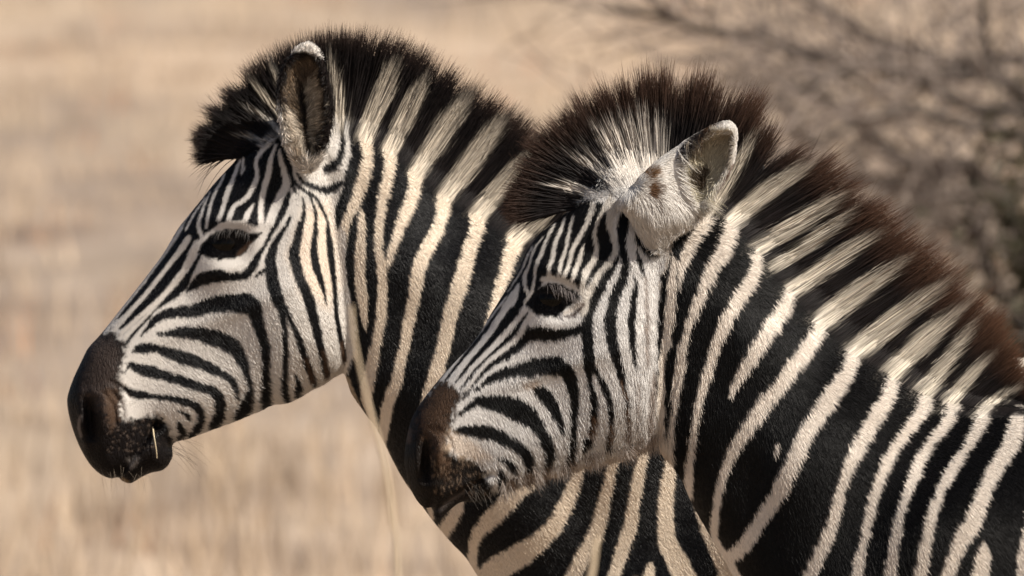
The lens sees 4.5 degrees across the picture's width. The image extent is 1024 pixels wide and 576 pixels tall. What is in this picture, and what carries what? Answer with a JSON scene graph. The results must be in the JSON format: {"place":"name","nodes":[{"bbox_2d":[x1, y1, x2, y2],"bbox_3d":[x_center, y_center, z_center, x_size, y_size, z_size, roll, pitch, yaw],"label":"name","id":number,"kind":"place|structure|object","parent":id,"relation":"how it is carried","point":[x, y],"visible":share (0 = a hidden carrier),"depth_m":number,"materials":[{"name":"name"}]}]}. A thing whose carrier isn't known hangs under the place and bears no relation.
{"place":"outdoors","nodes":[
{"label":"outdoors","id":0,"kind":"place"},
{"bbox_2d":[0,0,1023,575],"bbox_3d":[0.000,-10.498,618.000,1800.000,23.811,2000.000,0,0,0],"label":"ground","id":1,"kind":"structure","parent":0,"point":[100,258],"depth_m":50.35,"materials":[{"name":"beige plant"}]},
{"bbox_2d":[350,305,399,575],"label":"grass stalk","id":2,"kind":"object","parent":1,"relation":"on","point":[395,533],"depth_m":14.40,"materials":[{"name":"plant"}]},
{"bbox_2d":[67,19,1023,575],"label":"zebra","id":3,"kind":"object","parent":1,"relation":"on","point":[363,181],"visible":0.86,"depth_m":18.56,"materials":[{"name":"black"}]},
{"bbox_2d":[152,427,156,457],"bbox_3d":[-0.508,0.219,18.581,0.009,0.047,0.019,0,0,0],"label":"straw","id":4,"kind":"object","parent":3,"relation":"attached to","point":[154,441],"visible":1,"depth_m":18.57,"materials":[{"name":"beige plant"}]},
{"bbox_2d":[587,536,599,575],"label":"grass stalk","id":5,"kind":"object","parent":1,"relation":"on","point":[592,565],"depth_m":14.40,"materials":[{"name":"plant"}]},
{"bbox_2d":[404,52,1023,575],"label":"zebra","id":6,"kind":"object","parent":1,"relation":"on","point":[786,364],"visible":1,"depth_m":17.94,"materials":[{"name":"black"}]},
{"bbox_2d":[410,0,1023,336],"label":"thorn bush","id":7,"kind":"object","parent":1,"relation":"on","point":[964,69],"visible":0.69,"depth_m":30.70,"materials":[{"name":"brown plant"}]},
{"bbox_2d":[913,75,1023,357],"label":"leafy shrub","id":8,"kind":"object","parent":1,"relation":"on","point":[1013,244],"visible":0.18,"depth_m":30.29,"materials":[{"name":"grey plant"}]}
]}

